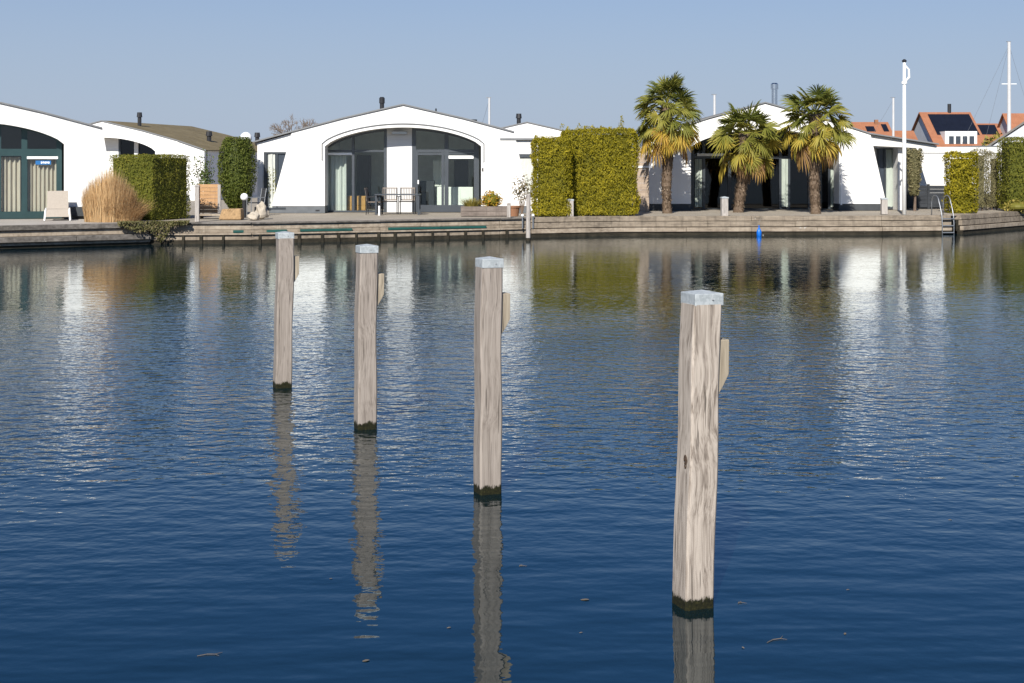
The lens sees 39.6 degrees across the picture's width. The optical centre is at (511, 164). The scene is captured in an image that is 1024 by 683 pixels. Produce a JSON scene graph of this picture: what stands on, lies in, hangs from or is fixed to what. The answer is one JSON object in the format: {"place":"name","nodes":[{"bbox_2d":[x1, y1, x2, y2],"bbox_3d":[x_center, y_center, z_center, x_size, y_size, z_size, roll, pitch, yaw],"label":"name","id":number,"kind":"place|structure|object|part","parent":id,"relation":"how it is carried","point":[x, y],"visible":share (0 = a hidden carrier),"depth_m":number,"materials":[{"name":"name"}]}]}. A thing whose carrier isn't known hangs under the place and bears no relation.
{"place":"outdoors","nodes":[
{"label":"outdoors","id":0,"kind":"place"},
{"bbox_2d":[0,219,156,224],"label":"terrace","id":1,"kind":"structure","parent":0,"point":[33,221],"depth_m":44.71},
{"bbox_2d":[44,191,71,220],"bbox_3d":[-14.629,1.311,45.793,0.876,0.942,1.354,0,0,-17],"label":"garden armchair","id":2,"kind":"object","parent":1,"relation":"on","point":[57,203],"visible":1,"depth_m":46.03,"materials":[{"name":"beige fabric"}]},
{"bbox_2d":[81,166,159,221],"bbox_3d":[-12.291,0.858,44.509,2.582,1.824,2.220,0,0,0],"label":"dry grass clump","id":3,"kind":"object","parent":1,"relation":"on","point":[111,198],"visible":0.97,"depth_m":44.05,"materials":[{"name":"plant"}]},
{"bbox_2d":[241,132,251,139],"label":"satellite dome","id":4,"kind":"structure","parent":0,"point":[246,134],"depth_m":54.85,"materials":[{"name":"white plastic"}]},
{"bbox_2d":[0,216,1023,682],"bbox_3d":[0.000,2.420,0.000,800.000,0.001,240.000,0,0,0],"label":"water","id":5,"kind":"structure","parent":0,"point":[184,484],"depth_m":11.38,"materials":[{"name":"blue liquid"}]},
{"bbox_2d":[0,223,150,248],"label":"quay wall","id":6,"kind":"structure","parent":5,"relation":"in","point":[46,235],"depth_m":42.13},
{"bbox_2d":[273,231,298,388],"bbox_3d":[-2.462,1.920,15.509,0.264,2.400,0.195,0,0,-20],"label":"mooring post","id":7,"kind":"object","parent":5,"relation":"in","point":[287,267],"visible":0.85,"depth_m":15.42,"materials":[{"name":"grey wood"}]},
{"bbox_2d":[150,217,530,243],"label":"quay wall","id":8,"kind":"structure","parent":5,"relation":"in","point":[258,232],"depth_m":44.91,"materials":[{"name":"grey wood"}]},
{"bbox_2d":[117,220,189,241],"bbox_3d":[-10.870,2.011,43.110,2.173,0.702,0.516,0,0,-16],"label":"ivy","id":9,"kind":"object","parent":8,"relation":"attached to","point":[148,225],"visible":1,"depth_m":43.08,"materials":[{"name":"green plant"}]},
{"bbox_2d":[354,244,383,429],"bbox_3d":[-1.312,1.923,13.088,0.254,2.395,0.188,0,0,-20],"label":"mooring post","id":10,"kind":"object","parent":5,"relation":"in","point":[369,288],"visible":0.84,"depth_m":13.01,"materials":[{"name":"grey wood"}]},
{"bbox_2d":[473,256,509,494],"bbox_3d":[-0.149,1.897,10.530,0.252,2.445,0.187,0,0,-20],"label":"mooring post","id":11,"kind":"object","parent":5,"relation":"in","point":[492,311],"visible":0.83,"depth_m":10.45,"materials":[{"name":"grey wood"}]},
{"bbox_2d":[526,194,530,240],"bbox_3d":[0.517,1.972,45.300,0.155,2.096,0.154,0,0,0],"label":"thin mooring post","id":12,"kind":"object","parent":5,"relation":"in","point":[528,208],"visible":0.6,"depth_m":45.24,"materials":[{"name":"grey wood"}]},
{"bbox_2d":[672,290,728,610],"bbox_3d":[1.039,1.903,7.827,0.289,2.435,0.205,0,0,-21],"label":"mooring post","id":13,"kind":"object","parent":5,"relation":"in","point":[703,361],"visible":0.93,"depth_m":7.75,"materials":[{"name":"grey wood"}]},
{"bbox_2d":[530,215,951,236],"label":"quay wall","id":14,"kind":"structure","parent":5,"relation":"in","point":[575,226],"depth_m":48.96,"materials":[{"name":"grey wood"}]},
{"bbox_2d":[931,195,954,234],"bbox_3d":[15.133,1.886,49.960,0.476,1.667,0.855,0,0,-10],"label":"swim ladder","id":15,"kind":"object","parent":14,"relation":"attached to","point":[953,225],"visible":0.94,"depth_m":49.62,"materials":[{"name":"grey metal"}]},
{"bbox_2d":[756,225,761,235],"bbox_3d":[8.444,2.280,48.615,0.180,0.440,0.176,0,0,0],"label":"buoy","id":16,"kind":"object","parent":5,"relation":"on","point":[758,232],"visible":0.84,"depth_m":48.56,"materials":[{"name":"blue plastic"}]},
{"bbox_2d":[954,211,1023,233],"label":"quay wall","id":17,"kind":"structure","parent":5,"relation":"in","point":[986,222],"depth_m":51.63,"materials":[{"name":"grey wood"}]},
{"bbox_2d":[0,0,1023,147],"label":"sky","id":18,"kind":"structure","parent":0,"point":[234,68],"materials":[{"name":"blue"}]},
{"bbox_2d":[42,198,1010,221],"bbox_3d":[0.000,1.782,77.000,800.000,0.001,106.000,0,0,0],"label":"ground","id":19,"kind":"structure","parent":0,"point":[327,216],"depth_m":51.20,"materials":[{"name":"grey wood"}]},
{"bbox_2d":[0,102,109,218],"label":"bungalow","id":20,"kind":"object","parent":19,"relation":"on","point":[42,153],"visible":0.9,"depth_m":46.95,"materials":[{"name":"white paint"}]},
{"bbox_2d":[0,124,61,218],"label":"sliding door","id":21,"kind":"structure","parent":20,"relation":"in","point":[23,152],"depth_m":46.89,"materials":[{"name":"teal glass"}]},
{"bbox_2d":[109,153,190,220],"bbox_3d":[-11.876,0.713,46.678,1.865,2.240,2.171,0,0,22],"label":"hedge","id":22,"kind":"object","parent":19,"relation":"on","point":[162,180],"visible":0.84,"depth_m":45.97,"materials":[{"name":"green plant"}]},
{"bbox_2d":[89,112,259,200],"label":"bungalow","id":23,"kind":"object","parent":19,"relation":"on","point":[126,138],"visible":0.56,"depth_m":72.05,"materials":[{"name":"white paint"}]},
{"bbox_2d":[118,138,154,154],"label":"window frame","id":24,"kind":"structure","parent":23,"relation":"in","point":[125,146],"depth_m":72.58,"materials":[{"name":"grey metal"}]},
{"bbox_2d":[194,184,199,221],"bbox_3d":[-9.810,1.187,44.312,0.155,1.167,0.155,0,0,-6],"label":"bollard","id":25,"kind":"object","parent":19,"relation":"on","point":[197,186],"visible":1,"depth_m":44.25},
{"bbox_2d":[190,149,218,213],"bbox_3d":[-11.191,0.587,51.593,1.129,2.371,0.674,0,0,0],"label":"young shrub","id":26,"kind":"object","parent":19,"relation":"on","point":[203,178],"visible":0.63,"depth_m":51.56,"materials":[{"name":"green plant"}]},
{"bbox_2d":[198,184,220,213],"bbox_3d":[-10.569,1.221,49.590,0.832,1.098,0.100,0,0,0],"label":"wooden screen","id":27,"kind":"object","parent":19,"relation":"on","point":[209,190],"visible":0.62,"depth_m":49.59,"materials":[{"name":"brown wood"}]},
{"bbox_2d":[199,214,219,218],"bbox_3d":[-9.916,1.695,47.075,0.840,0.150,0.650,0,0,0],"label":"wooden step","id":28,"kind":"object","parent":19,"relation":"on","point":[201,216],"visible":0.45,"depth_m":46.75,"materials":[{"name":"beige wood"}]},
{"bbox_2d":[219,208,243,219],"bbox_3d":[-9.130,1.585,46.198,0.765,0.371,0.758,0,0,0],"label":"wicker ottoman","id":29,"kind":"object","parent":19,"relation":"on","point":[232,214],"visible":1,"depth_m":45.93,"materials":[{"name":"wicker"}]},
{"bbox_2d":[216,136,258,208],"bbox_3d":[-9.890,0.372,51.227,1.508,2.847,1.431,0,0,0],"label":"hedge","id":30,"kind":"object","parent":19,"relation":"on","point":[236,176],"visible":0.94,"depth_m":50.81,"materials":[{"name":"green plant"}]},
{"bbox_2d":[240,193,247,217],"bbox_3d":[-9.025,1.360,47.942,0.260,0.820,0.256,0,0,0],"label":"globe lamp","id":31,"kind":"object","parent":19,"relation":"on","point":[244,197],"visible":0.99,"depth_m":47.88,"materials":[{"name":"white glass"}]},
{"bbox_2d":[247,211,259,219],"bbox_3d":[-8.314,1.658,45.774,0.397,0.327,0.397,0,0,0],"label":"boulder","id":32,"kind":"object","parent":19,"relation":"on","point":[253,215],"visible":0.97,"depth_m":45.67,"materials":[{"name":"stone"}]},
{"bbox_2d":[246,188,266,214],"bbox_3d":[-8.980,1.295,50.011,0.609,0.954,0.550,0,0,-28],"label":"garden chair","id":33,"kind":"object","parent":19,"relation":"on","point":[262,197],"visible":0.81,"depth_m":50.04,"materials":[{"name":"grey metal"}]},
{"bbox_2d":[255,201,268,219],"bbox_3d":[-8.198,1.512,46.600,0.395,0.680,0.443,0,0,28],"label":"boulder","id":34,"kind":"object","parent":19,"relation":"on","point":[262,211],"visible":0.82,"depth_m":46.47,"materials":[{"name":"stone"}]},
{"bbox_2d":[267,169,275,200],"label":"shrub","id":35,"kind":"object","parent":19,"relation":"on","point":[273,182],"visible":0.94,"depth_m":52.44,"materials":[{"name":"green plant"}]},
{"bbox_2d":[270,115,317,134],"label":"bare tree","id":36,"kind":"object","parent":19,"relation":"on","point":[303,125],"visible":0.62,"depth_m":79.68,"materials":[{"name":"brown plant"}]},
{"bbox_2d":[364,188,382,214],"bbox_3d":[-4.946,1.295,50.951,0.609,0.954,0.590,0,0,2],"label":"garden chair","id":37,"kind":"object","parent":19,"relation":"on","point":[368,196],"visible":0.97,"depth_m":51.03,"materials":[{"name":"black metal"}]},
{"bbox_2d":[381,187,397,213],"bbox_3d":[-4.438,1.295,51.544,0.590,0.954,0.609,0,0,-4],"label":"garden chair","id":38,"kind":"object","parent":19,"relation":"on","point":[389,188],"visible":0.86,"depth_m":51.78,"materials":[{"name":"white wood"}]},
{"bbox_2d":[374,194,420,214],"bbox_3d":[-4.081,1.403,50.900,1.611,0.735,0.800,0,0,0],"label":"terrace table","id":39,"kind":"object","parent":19,"relation":"on","point":[377,204],"visible":0.97,"depth_m":50.53,"materials":[{"name":"grey metal"}]},
{"bbox_2d":[253,97,554,212],"bbox_3d":[-3.970,-0.464,57.870,11.093,4.467,11.060,0,0,0],"label":"bungalow","id":40,"kind":"object","parent":19,"relation":"on","point":[315,165],"visible":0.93,"depth_m":52.48,"materials":[{"name":"white paint"}]},
{"bbox_2d":[264,152,285,209],"bbox_3d":[-8.742,0.581,52.450,0.811,2.121,0.076,0,0,0],"label":"window frame","id":41,"kind":"structure","parent":40,"relation":"in","point":[279,156],"depth_m":52.41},
{"bbox_2d":[348,196,351,209],"bbox_3d":[-6.161,1.462,54.190,0.171,0.570,0.420,0,0,0],"label":"wooden crate","id":42,"kind":"object","parent":40,"relation":"on","point":[349,202],"visible":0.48,"depth_m":53.98,"materials":[{"name":"brown wood"}]},
{"bbox_2d":[348,197,351,209],"bbox_3d":[-6.161,1.462,53.989,0.141,0.490,0.017,0,0,0],"label":"door","id":43,"kind":"structure","parent":42,"relation":"in","point":[349,198],"depth_m":53.99,"materials":[{"name":"brown wood"}]},
{"bbox_2d":[328,129,386,211],"bbox_3d":[-5.853,0.189,53.351,2.326,3.161,0.082,0,0,0],"label":"window frame","id":44,"kind":"structure","parent":40,"relation":"in","point":[353,150],"depth_m":53.32,"materials":[{"name":"grey metal"}]},
{"bbox_2d":[357,196,366,209],"bbox_3d":[-5.735,1.465,54.290,0.323,0.571,0.420,0,0,0],"label":"wooden cabinet","id":45,"kind":"object","parent":40,"relation":"on","point":[361,203],"visible":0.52,"depth_m":54.08,"materials":[{"name":"brown wood"}]},
{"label":"door","id":46,"kind":"part","parent":45,"relation":"part of","materials":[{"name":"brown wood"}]},
{"bbox_2d":[357,155,370,208],"bbox_3d":[-5.984,0.674,57.440,0.543,2.152,0.520,0,0,0],"label":"tall cupboard","id":47,"kind":"object","parent":40,"relation":"on","point":[363,171],"visible":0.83,"depth_m":57.18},
{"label":"door","id":48,"kind":"part","parent":47,"relation":"part of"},
{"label":"door","id":49,"kind":"part","parent":47,"relation":"part of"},
{"bbox_2d":[419,181,434,204],"bbox_3d":[-3.271,1.181,54.690,0.574,1.138,0.620,0,0,0],"label":"armchair","id":50,"kind":"object","parent":40,"relation":"on","point":[427,190],"visible":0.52,"depth_m":54.38,"materials":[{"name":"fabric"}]},
{"bbox_2d":[419,182,433,204],"bbox_3d":[-3.271,1.181,54.389,0.544,1.058,0.017,0,0,0],"label":"door","id":51,"kind":"structure","parent":50,"relation":"in","point":[426,189],"depth_m":54.38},
{"bbox_2d":[433,160,440,204],"bbox_3d":[-2.820,0.681,55.490,0.505,1.750,0.420,0,0,0],"label":"wall cupboard","id":52,"kind":"object","parent":40,"relation":"in","point":[437,171],"depth_m":55.28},
{"bbox_2d":[433,161,438,203],"bbox_3d":[-2.946,0.681,55.288,0.223,1.670,0.017,0,0,0],"label":"door","id":53,"kind":"structure","parent":52,"relation":"in","point":[435,163],"depth_m":55.28,"materials":[{"name":"grey glass"}]},
{"bbox_2d":[412,128,478,211],"bbox_3d":[-2.495,0.174,53.331,2.514,3.179,0.122,0,0,0],"label":"sliding door","id":54,"kind":"structure","parent":40,"relation":"in","point":[444,207],"depth_m":53.32,"materials":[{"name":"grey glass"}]},
{"bbox_2d":[437,187,472,204],"bbox_3d":[-2.193,1.298,54.940,1.385,0.904,0.520,0,0,0],"label":"kitchen counter","id":55,"kind":"object","parent":40,"relation":"on","point":[456,194],"visible":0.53,"depth_m":54.68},
{"bbox_2d":[437,188,440,204],"bbox_3d":[-2.654,1.298,54.689,0.432,0.824,0.017,0,0,0],"label":"door","id":56,"kind":"structure","parent":55,"relation":"in","point":[438,189],"depth_m":54.68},
{"bbox_2d":[449,188,460,204],"bbox_3d":[-2.193,1.298,54.689,0.432,0.824,0.017,0,0,0],"label":"door","id":57,"kind":"structure","parent":55,"relation":"in","point":[454,193],"depth_m":54.68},
{"bbox_2d":[461,188,472,204],"bbox_3d":[-1.731,1.298,54.689,0.432,0.824,0.017,0,0,0],"label":"door","id":58,"kind":"structure","parent":55,"relation":"in","point":[466,193],"depth_m":54.68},
{"bbox_2d":[454,160,467,186],"bbox_3d":[-1.994,0.332,55.790,0.547,1.056,0.420,0,0,0],"label":"oven","id":59,"kind":"object","parent":40,"relation":"in","point":[460,173],"visible":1,"depth_m":55.58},
{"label":"door","id":60,"kind":"part","parent":59,"relation":"part of","materials":[{"name":"black glass"}]},
{"bbox_2d":[482,97,490,123],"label":"yacht mast","id":61,"kind":"object","parent":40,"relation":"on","point":[488,105],"visible":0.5,"depth_m":84.95,"materials":[{"name":"grey metal"}]},
{"bbox_2d":[519,154,537,193],"bbox_3d":[0.775,0.369,52.459,1.255,1.549,0.072,0,0,0],"label":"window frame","id":62,"kind":"structure","parent":40,"relation":"in","point":[525,159],"depth_m":52.48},
{"bbox_2d":[398,187,415,213],"bbox_3d":[-3.801,1.295,51.544,0.590,0.954,0.609,0,0,3],"label":"garden chair","id":63,"kind":"object","parent":19,"relation":"on","point":[409,188],"visible":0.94,"depth_m":51.76,"materials":[{"name":"white wood"}]},
{"bbox_2d":[461,206,506,215],"bbox_3d":[-0.901,1.595,49.300,1.739,0.330,0.500,0,0,0],"label":"planter","id":64,"kind":"object","parent":19,"relation":"on","point":[483,210],"visible":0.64,"depth_m":49.05,"materials":[{"name":"grey wood"}]},
{"bbox_2d":[458,197,481,205],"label":"grass tuft","id":65,"kind":"object","parent":64,"relation":"in","point":[471,203],"visible":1,"depth_m":49.15,"materials":[{"name":"green plant"}]},
{"bbox_2d":[479,190,502,205],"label":"shrub","id":66,"kind":"object","parent":64,"relation":"in","point":[491,199],"visible":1,"depth_m":49.13,"materials":[{"name":"yellow plant"}]},
{"bbox_2d":[507,203,510,217],"bbox_3d":[-0.108,1.516,47.942,0.145,0.509,0.145,0,0,3],"label":"bollard","id":67,"kind":"object","parent":19,"relation":"on","point":[508,210],"visible":1,"depth_m":47.88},
{"bbox_2d":[511,205,520,215],"bbox_3d":[0.052,1.589,49.200,0.500,0.363,0.500,0,0,0],"label":"flower pot","id":68,"kind":"object","parent":19,"relation":"on","point":[515,210],"visible":0.71,"depth_m":49.02,"materials":[{"name":"ceramic"}]},
{"bbox_2d":[511,175,533,213],"bbox_3d":[0.409,1.049,49.822,0.872,1.450,0.770,0,0,0],"label":"tree","id":69,"kind":"object","parent":68,"relation":"in","point":[522,186],"visible":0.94,"depth_m":49.80,"materials":[{"name":"green plant"}]},
{"bbox_2d":[501,114,562,137],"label":"bungalow","id":70,"kind":"object","parent":19,"relation":"on","point":[525,129],"visible":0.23,"depth_m":74.00,"materials":[{"name":"white paint"}]},
{"bbox_2d":[567,199,573,216],"bbox_3d":[2.004,1.459,48.873,0.251,0.622,0.251,0,0,3],"label":"bollard","id":71,"kind":"object","parent":19,"relation":"on","point":[571,201],"visible":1,"depth_m":48.76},
{"bbox_2d":[529,115,641,216],"bbox_3d":[2.521,0.040,49.996,4.283,3.606,2.305,0,0,-20],"label":"hedge","id":72,"kind":"object","parent":19,"relation":"on","point":[588,171],"visible":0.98,"depth_m":49.58,"materials":[{"name":"green plant"}]},
{"bbox_2d":[632,149,648,210],"bbox_3d":[4.784,0.572,54.245,0.877,2.397,0.150,0,0,0],"label":"board fence","id":73,"kind":"object","parent":19,"relation":"on","point":[643,180],"visible":0.38,"depth_m":54.20,"materials":[{"name":"white paint"}]},
{"bbox_2d":[633,71,703,213],"bbox_3d":[5.697,-0.849,52.403,2.670,5.358,2.632,0,0,-45],"label":"palm tree","id":74,"kind":"object","parent":19,"relation":"on","point":[661,127],"visible":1,"depth_m":52.05,"materials":[{"name":"green plant"}]},
{"bbox_2d":[711,94,716,114],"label":"yacht mast","id":75,"kind":"object","parent":19,"relation":"on","point":[714,104],"visible":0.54,"depth_m":84.95,"materials":[{"name":"grey metal"}]},
{"bbox_2d":[720,196,728,215],"bbox_3d":[7.368,1.427,49.352,0.253,0.686,0.253,0,0,-5],"label":"bollard","id":76,"kind":"object","parent":19,"relation":"on","point":[723,205],"visible":1,"depth_m":49.24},
{"bbox_2d":[706,100,784,212],"bbox_3d":[8.838,-0.321,53.388,2.831,4.354,2.776,0,0,19],"label":"palm tree","id":77,"kind":"object","parent":19,"relation":"on","point":[745,159],"visible":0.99,"depth_m":53.04,"materials":[{"name":"green plant"}]},
{"bbox_2d":[638,83,938,210],"bbox_3d":[10.764,-0.796,60.770,11.650,5.132,11.060,0,0,0],"label":"bungalow","id":78,"kind":"object","parent":19,"relation":"on","point":[865,174],"visible":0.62,"depth_m":56.29,"materials":[{"name":"white paint"}]},
{"bbox_2d":[691,130,833,208],"bbox_3d":[10.106,-0.014,56.801,6.151,3.567,0.082,0,0,0],"label":"sliding door","id":79,"kind":"structure","parent":78,"relation":"in","point":[768,194],"depth_m":56.83,"materials":[{"name":"black glass"}]},
{"bbox_2d":[876,148,892,208],"bbox_3d":[14.906,0.497,56.561,0.855,2.506,0.075,0,0,0],"label":"window frame","id":80,"kind":"structure","parent":78,"relation":"in","point":[881,152],"depth_m":56.52,"materials":[{"name":"white metal"}]},
{"bbox_2d":[774,83,856,213],"bbox_3d":[11.054,-0.573,51.851,2.795,4.820,2.835,0,0,41],"label":"palm tree","id":81,"kind":"object","parent":19,"relation":"on","point":[816,131],"visible":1,"depth_m":51.63,"materials":[{"name":"green plant"}]},
{"bbox_2d":[880,198,887,213],"bbox_3d":[13.383,1.469,51.157,0.240,0.603,0.240,0,0,2],"label":"bollard","id":82,"kind":"object","parent":19,"relation":"on","point":[883,205],"visible":1,"depth_m":51.05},
{"bbox_2d":[874,97,894,135],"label":"yacht mast","id":83,"kind":"object","parent":19,"relation":"on","point":[893,129],"visible":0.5,"depth_m":99.97,"materials":[{"name":"grey metal"}]},
{"bbox_2d":[901,59,909,214],"bbox_3d":[14.081,-1.006,50.847,0.313,5.553,0.200,0,0,0],"label":"flagpole","id":84,"kind":"object","parent":19,"relation":"on","point":[904,81],"visible":1,"depth_m":50.79,"materials":[{"name":"white metal"}]},
{"bbox_2d":[906,148,923,210],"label":"tapered shrub","id":85,"kind":"object","parent":19,"relation":"on","point":[914,158],"visible":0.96,"depth_m":54.74,"materials":[{"name":"green plant"}]},
{"bbox_2d":[907,184,949,208],"bbox_3d":[16.805,1.270,57.400,1.700,1.000,0.100,0,0,0],"label":"fence","id":86,"kind":"object","parent":19,"relation":"on","point":[928,190],"visible":0.63,"depth_m":57.38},
{"bbox_2d":[906,146,1001,207],"bbox_3d":[18.379,0.489,60.595,4.160,2.562,4.130,0,0,0],"label":"annex","id":87,"kind":"object","parent":19,"relation":"on","point":[932,170],"visible":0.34,"depth_m":58.60,"materials":[{"name":"white paint"}]},
{"bbox_2d":[941,150,979,213],"bbox_3d":[16.599,0.638,52.572,1.318,2.411,1.246,0,0,0],"label":"hedge","id":88,"kind":"object","parent":19,"relation":"on","point":[960,184],"visible":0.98,"depth_m":52.25,"materials":[{"name":"green plant"}]},
{"bbox_2d":[971,148,991,210],"bbox_3d":[18.243,0.549,55.437,0.899,2.487,0.967,0,0,0],"label":"column shrub","id":89,"kind":"object","parent":19,"relation":"on","point":[981,189],"visible":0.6,"depth_m":55.38,"materials":[{"name":"green plant"}]},
{"bbox_2d":[981,131,1001,145],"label":"bush","id":90,"kind":"object","parent":19,"relation":"on","point":[987,141],"visible":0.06,"depth_m":119.76,"materials":[{"name":"yellow plant"}]},
{"bbox_2d":[961,41,1023,144],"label":"yacht mast","id":91,"kind":"object","parent":19,"relation":"on","point":[1009,53],"visible":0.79,"depth_m":94.92,"materials":[{"name":"grey metal"}]},
{"bbox_2d":[984,151,1001,209],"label":"column shrub","id":92,"kind":"object","parent":19,"relation":"on","point":[994,189],"visible":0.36,"depth_m":56.18,"materials":[{"name":"green plant"}]},
{"bbox_2d":[995,136,1023,208],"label":"hedge","id":93,"kind":"object","parent":19,"relation":"on","point":[1012,172],"visible":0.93,"depth_m":54.55,"materials":[{"name":"green plant"}]},
{"bbox_2d":[1002,199,1023,213],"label":"ground shrub","id":94,"kind":"object","parent":19,"relation":"on","point":[1014,205],"visible":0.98,"depth_m":53.72,"materials":[{"name":"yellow plant"}]},
{"bbox_2d":[851,120,891,135],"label":"house","id":95,"kind":"structure","parent":0,"point":[883,128],"depth_m":149.47,"materials":[{"name":"orange tile"}]},
{"bbox_2d":[895,131,917,139],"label":"house","id":96,"kind":"structure","parent":0,"point":[910,135],"depth_m":150.30,"materials":[{"name":"orange tile"}]},
{"bbox_2d":[911,104,987,146],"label":"house","id":97,"kind":"structure","parent":0,"point":[948,128],"depth_m":149.40,"materials":[{"name":"orange tile"}]},
{"bbox_2d":[976,123,1002,144],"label":"house","id":98,"kind":"structure","parent":0,"point":[992,129],"depth_m":151.21,"materials":[{"name":"orange"}]},
{"bbox_2d":[987,122,1023,145],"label":"white house","id":99,"kind":"structure","parent":0,"point":[1017,131],"depth_m":66.83,"materials":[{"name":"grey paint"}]},
{"bbox_2d":[997,113,1023,134],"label":"house","id":100,"kind":"structure","parent":0,"point":[1017,119],"depth_m":149.72,"materials":[{"name":"orange tile"}]}
]}

